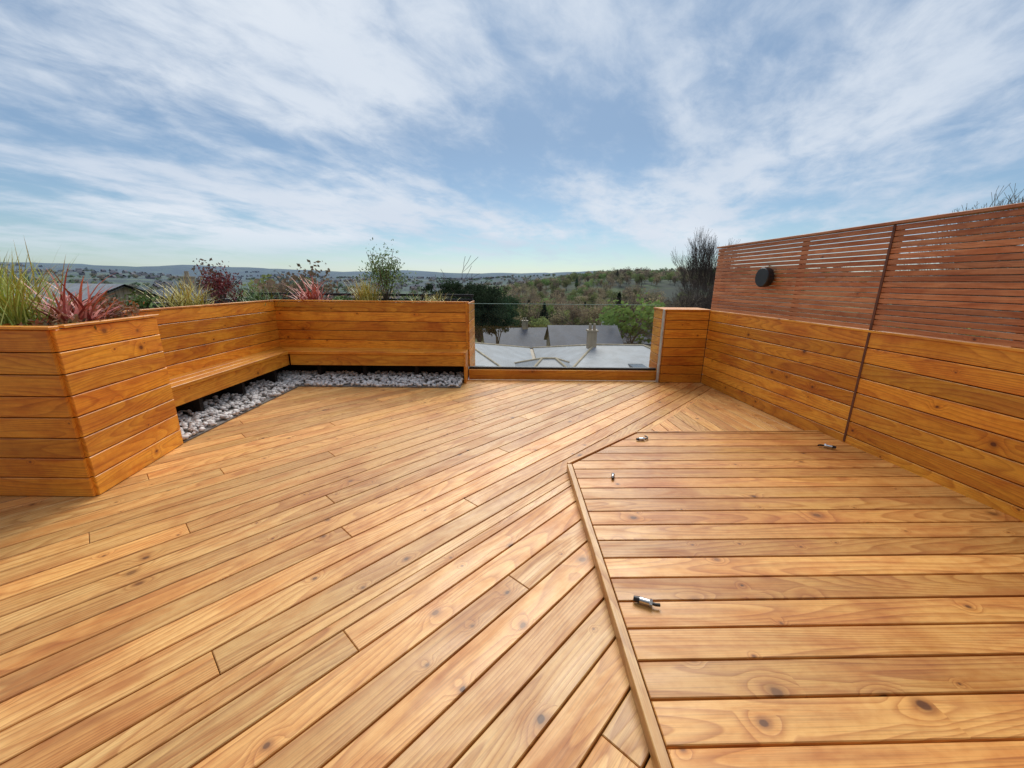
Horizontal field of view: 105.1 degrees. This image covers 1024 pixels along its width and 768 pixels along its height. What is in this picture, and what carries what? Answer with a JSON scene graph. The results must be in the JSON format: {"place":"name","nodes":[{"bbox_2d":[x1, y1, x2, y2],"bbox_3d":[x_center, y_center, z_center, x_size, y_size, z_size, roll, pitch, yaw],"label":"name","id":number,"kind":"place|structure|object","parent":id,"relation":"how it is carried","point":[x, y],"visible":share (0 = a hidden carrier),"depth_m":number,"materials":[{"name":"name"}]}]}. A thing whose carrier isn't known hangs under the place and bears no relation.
{"place":"outdoors","nodes":[
{"label":"outdoors","id":0,"kind":"place"},
{"bbox_2d":[0,262,1019,345],"bbox_3d":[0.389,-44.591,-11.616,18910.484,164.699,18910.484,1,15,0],"label":"ground","id":1,"kind":"structure","parent":0,"point":[668,288],"depth_m":1234.61,"materials":[{"name":"green plant"}]},
{"bbox_2d":[82,286,167,305],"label":"walls","id":2,"kind":"structure","parent":1,"relation":"on","point":[121,292],"depth_m":19.30,"materials":[{"name":"stone"}]},
{"bbox_2d":[14,283,168,307],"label":"roof","id":3,"kind":"structure","parent":2,"relation":"on","point":[70,287],"depth_m":19.45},
{"bbox_2d":[199,291,220,299],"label":"walls","id":4,"kind":"structure","parent":1,"relation":"on","point":[208,296],"depth_m":30.35,"materials":[{"name":"stone"}]},
{"bbox_2d":[153,288,221,299],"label":"roof","id":5,"kind":"structure","parent":4,"relation":"on","point":[171,290],"depth_m":32.06,"materials":[{"name":"stone"}]},
{"bbox_2d":[179,271,196,290],"bbox_3d":[-25.914,-7.961,31.479,0.870,2.100,0.820,9,17,29],"label":"chimney","id":6,"kind":"object","parent":5,"relation":"on","point":[192,278],"visible":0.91,"depth_m":31.19,"materials":[{"name":"stone"}]},
{"bbox_2d":[0,263,539,297],"bbox_3d":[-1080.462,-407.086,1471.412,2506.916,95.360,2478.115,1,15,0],"label":"distant town houses","id":7,"kind":"structure","parent":1,"relation":"on","point":[80,271],"depth_m":1019.28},
{"bbox_2d":[420,256,508,342],"bbox_3d":[-4.566,-5.917,38.718,8.649,12.895,10.452,1,15,0],"label":"scots pine tree","id":8,"kind":"object","parent":1,"relation":"on","point":[484,315],"visible":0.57,"depth_m":36.66,"materials":[{"name":"green plant"}]},
{"bbox_2d":[461,284,520,343],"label":"scots pine tree","id":9,"kind":"object","parent":1,"relation":"on","point":[510,303],"visible":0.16,"depth_m":43.58,"materials":[{"name":"green plant"}]},
{"bbox_2d":[2,258,1017,346],"bbox_3d":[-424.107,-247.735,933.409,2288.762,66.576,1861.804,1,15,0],"label":"woodland trees","id":10,"kind":"object","parent":1,"relation":"on","point":[541,310],"visible":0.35,"depth_m":200.52,"materials":[{"name":"green plant"}]},
{"bbox_2d":[530,349,535,358],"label":"building walls","id":11,"kind":"structure","parent":1,"relation":"on","point":[532,353],"depth_m":34.00,"materials":[{"name":"stone"}]},
{"bbox_2d":[475,342,650,366],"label":"ridge tiles","id":12,"kind":"object","parent":11,"relation":"on","point":[540,359],"visible":0.41,"depth_m":26.75,"materials":[{"name":"beige tile"}]},
{"bbox_2d":[586,324,598,348],"bbox_3d":[5.676,-2.958,28.048,0.740,2.680,0.740,1,15,0],"label":"chimney stack","id":13,"kind":"object","parent":12,"relation":"on","point":[591,337],"visible":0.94,"depth_m":27.69,"materials":[{"name":"stone"}]},
{"bbox_2d":[475,344,702,374],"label":"slate roof","id":14,"kind":"structure","parent":11,"relation":"on","point":[611,355],"depth_m":26.94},
{"bbox_2d":[628,364,647,367],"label":"rooflights","id":15,"kind":"object","parent":14,"relation":"on","point":[638,365],"visible":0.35,"depth_m":24.54,"materials":[{"name":"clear glass"}]},
{"bbox_2d":[468,379,605,380],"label":"storey walls","id":16,"kind":"structure","parent":1,"relation":"on","point":[579,380],"depth_m":7.08,"materials":[{"name":"wood"}]},
{"bbox_2d":[0,380,802,767],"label":"timber deck","id":17,"kind":"structure","parent":16,"relation":"on","point":[350,578],"depth_m":1.94,"materials":[{"name":"brown wood"}]},
{"bbox_2d":[0,292,474,495],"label":"timber planter bench","id":18,"kind":"object","parent":17,"relation":"on","point":[89,410],"visible":0.92,"depth_m":3.42,"materials":[{"name":"brown wood"}]},
{"bbox_2d":[0,238,102,325],"bbox_3d":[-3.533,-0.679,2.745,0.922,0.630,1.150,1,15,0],"label":"yellow ornamental grass","id":19,"kind":"object","parent":18,"relation":"on","point":[11,314],"depth_m":2.75,"materials":[{"name":"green plant"}]},
{"bbox_2d":[3,307,100,329],"bbox_3d":[-3.167,-0.413,2.720,0.472,0.224,0.465,1,15,0],"label":"trailing heuchera plant","id":20,"kind":"object","parent":18,"relation":"on","point":[60,321],"visible":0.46,"depth_m":2.70,"materials":[{"name":"orange plant"}]},
{"bbox_2d":[24,268,113,316],"bbox_3d":[-3.590,-0.702,3.152,0.880,0.468,0.770,1,15,0],"label":"red phormium plant","id":21,"kind":"object","parent":18,"relation":"on","point":[61,298],"visible":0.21,"depth_m":3.19,"materials":[{"name":"red plant"}]},
{"bbox_2d":[1,265,142,321],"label":"red phormium plant","id":22,"kind":"object","parent":18,"relation":"on","point":[80,309],"visible":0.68,"depth_m":2.89,"materials":[{"name":"red plant"}]},
{"bbox_2d":[41,301,139,319],"bbox_3d":[-3.398,-0.539,3.212,0.649,0.272,0.576,1,15,0],"label":"trailing heuchera plant","id":23,"kind":"object","parent":18,"relation":"on","point":[115,313],"visible":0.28,"depth_m":3.24,"materials":[{"name":"orange plant"}]},
{"bbox_2d":[72,292,146,316],"bbox_3d":[-3.839,-0.720,3.753,0.591,0.314,0.486,-5,15,-19],"label":"trailing heuchera plant","id":24,"kind":"object","parent":18,"relation":"on","point":[125,306],"visible":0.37,"depth_m":3.76,"materials":[{"name":"green plant"}]},
{"bbox_2d":[113,289,161,311],"bbox_3d":[-4.080,-0.903,4.341,0.391,0.299,0.450,1,15,0],"label":"green plant","id":25,"kind":"object","parent":18,"relation":"on","point":[148,303],"visible":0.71,"depth_m":4.30,"materials":[{"name":"green plant"}]},
{"bbox_2d":[131,274,216,309],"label":"yellow ornamental grass","id":26,"kind":"object","parent":18,"relation":"on","point":[181,299],"depth_m":4.78,"materials":[{"name":"yellow plant"}]},
{"bbox_2d":[193,259,242,303],"bbox_3d":[-4.083,-1.375,5.471,0.560,0.708,0.595,-10,18,-35],"label":"dark red shrub","id":27,"kind":"object","parent":18,"relation":"on","point":[218,284],"visible":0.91,"depth_m":5.47,"materials":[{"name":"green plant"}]},
{"bbox_2d":[215,284,289,305],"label":"green ornamental grass","id":28,"kind":"object","parent":18,"relation":"on","point":[254,297],"depth_m":6.01,"materials":[{"name":"green plant"}]},
{"bbox_2d":[274,272,342,301],"bbox_3d":[-3.343,-1.553,6.299,1.041,0.534,1.137,4,15,14],"label":"red phormium plant","id":29,"kind":"object","parent":18,"relation":"on","point":[307,294],"visible":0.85,"depth_m":6.29,"materials":[{"name":"plant"}]},
{"bbox_2d":[327,295,352,301],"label":"green plant","id":30,"kind":"object","parent":18,"relation":"on","point":[338,297],"visible":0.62,"depth_m":6.38,"materials":[{"name":"green plant"}]},
{"bbox_2d":[343,276,383,300],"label":"yellow ornamental grass","id":31,"kind":"object","parent":18,"relation":"on","point":[366,295],"depth_m":6.28,"materials":[{"name":"yellow plant"}]},
{"bbox_2d":[356,237,416,300],"bbox_3d":[-2.122,-1.809,6.342,0.924,1.074,0.899,11,18,35],"label":"bamboo shrub","id":32,"kind":"object","parent":18,"relation":"on","point":[381,272],"visible":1,"depth_m":6.31,"materials":[{"name":"green plant"}]},
{"bbox_2d":[388,296,425,302],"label":"green ornamental grass","id":33,"kind":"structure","parent":18,"relation":"on","point":[409,298],"depth_m":6.40,"materials":[{"name":"green plant"}]},
{"bbox_2d":[410,291,459,302],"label":"yellow ornamental grass","id":34,"kind":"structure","parent":18,"relation":"on","point":[435,299],"depth_m":6.34,"materials":[{"name":"yellow plant"}]},
{"bbox_2d":[177,370,463,442],"bbox_3d":[-2.226,0.169,4.987,2.971,0.132,2.680,1,15,0],"label":"pebble bed","id":35,"kind":"object","parent":17,"relation":"on","point":[223,408],"visible":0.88,"depth_m":5.68,"materials":[{"name":"stone"}]},
{"bbox_2d":[469,303,665,381],"bbox_3d":[0.816,-0.639,6.099,2.980,1.176,0.270,1,15,0],"label":"glass balustrade","id":36,"kind":"object","parent":17,"relation":"on","point":[564,373],"visible":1,"depth_m":6.20,"materials":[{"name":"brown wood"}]},
{"bbox_2d":[567,430,1023,767],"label":"raised deck platform","id":37,"kind":"structure","parent":17,"relation":"on","point":[843,605],"depth_m":1.84,"materials":[{"name":"brown wood"}]},
{"bbox_2d":[636,435,647,440],"bbox_3d":[1.240,0.514,3.716,0.146,0.032,0.060,-9,18,-33],"label":"steel cable fitting","id":38,"kind":"object","parent":37,"relation":"on","point":[643,438],"visible":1,"depth_m":3.69,"materials":[{"name":"silver metal"}]},
{"bbox_2d":[633,595,660,607],"bbox_3d":[0.621,1.004,1.808,0.119,0.037,0.036,7,16,22],"label":"steel cable fitting","id":39,"kind":"object","parent":37,"relation":"on","point":[650,603],"visible":1,"depth_m":1.80,"materials":[{"name":"silver metal"}]},
{"bbox_2d":[818,444,835,448],"bbox_3d":[2.861,0.563,3.572,0.139,0.038,0.041,7,16,23],"label":"steel cable fitting","id":40,"kind":"object","parent":37,"relation":"on","point":[828,446],"visible":1,"depth_m":3.56,"materials":[{"name":"silver metal"}]},
{"bbox_2d":[701,202,1023,521],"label":"timber privacy fence","id":41,"kind":"object","parent":17,"relation":"on","point":[939,409],"visible":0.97,"depth_m":3.23,"materials":[{"name":"brown wood"}]},
{"bbox_2d":[755,267,773,286],"bbox_3d":[2.986,-1.255,4.622,0.110,0.224,0.224,-1,15,-4],"label":"round wall lamp","id":42,"kind":"object","parent":41,"relation":"attached to","point":[764,276],"visible":1,"depth_m":4.58,"materials":[{"name":"black metal"}]},
{"bbox_2d":[546,332,549,345],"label":"walls","id":43,"kind":"structure","parent":1,"relation":"on","point":[548,342],"depth_m":45.28,"materials":[{"name":"stone"}]},
{"bbox_2d":[544,325,622,345],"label":"roof","id":44,"kind":"structure","parent":43,"relation":"on","point":[559,335],"depth_m":42.59,"materials":[{"name":"stone"}]},
{"bbox_2d":[602,291,649,343],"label":"bare tree","id":45,"kind":"object","parent":1,"relation":"on","point":[627,334],"visible":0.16,"depth_m":51.14,"materials":[{"name":"plant"}]},
{"bbox_2d":[622,288,706,343],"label":"tree","id":46,"kind":"object","parent":1,"relation":"on","point":[649,335],"visible":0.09,"depth_m":42.90,"materials":[{"name":"green plant"}]},
{"bbox_2d":[666,278,736,309],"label":"bare tree","id":47,"kind":"object","parent":1,"relation":"on","point":[694,286],"visible":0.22,"depth_m":52.46,"materials":[{"name":"brown plant"}]},
{"bbox_2d":[670,227,742,308],"bbox_3d":[15.566,-5.957,33.334,5.921,14.012,5.704,10,17,31],"label":"bare tree","id":48,"kind":"object","parent":1,"relation":"on","point":[704,268],"visible":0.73,"depth_m":31.73,"materials":[{"name":"grey plant"}]},
{"bbox_2d":[684,283,754,311],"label":"bare tree","id":49,"kind":"object","parent":1,"relation":"on","point":[709,306],"visible":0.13,"depth_m":46.25,"materials":[{"name":"brown plant"}]},
{"bbox_2d":[813,183,1023,339],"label":"bare tree","id":50,"kind":"object","parent":1,"relation":"on","point":[1002,200],"visible":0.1,"depth_m":17.37,"materials":[{"name":"brown plant"}]},
{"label":"walls","id":51,"kind":"object","parent":1,"relation":"on","visible":0},
{"bbox_2d":[481,327,546,348],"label":"roof","id":52,"kind":"structure","parent":51,"relation":"on","point":[531,337],"depth_m":54.24,"materials":[{"name":"stone"}]},
{"bbox_2d":[521,318,527,328],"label":"chimney","id":53,"kind":"object","parent":52,"relation":"on","point":[525,324],"visible":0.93,"depth_m":55.61,"materials":[{"name":"stone"}]},
{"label":"walls","id":54,"kind":"object","parent":1,"relation":"on","visible":0},
{"bbox_2d":[601,322,652,344],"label":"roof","id":55,"kind":"structure","parent":54,"relation":"on","point":[646,343],"depth_m":55.14,"materials":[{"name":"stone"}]},
{"bbox_2d":[0,0,1023,272],"label":"sky","id":56,"kind":"structure","parent":0,"point":[514,136],"materials":[{"name":"blue"}]},
{"bbox_2d":[649,307,710,382],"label":"timber end pier","id":57,"kind":"structure","parent":0,"point":[684,343],"depth_m":6.00,"materials":[{"name":"brown wood"}]}
]}

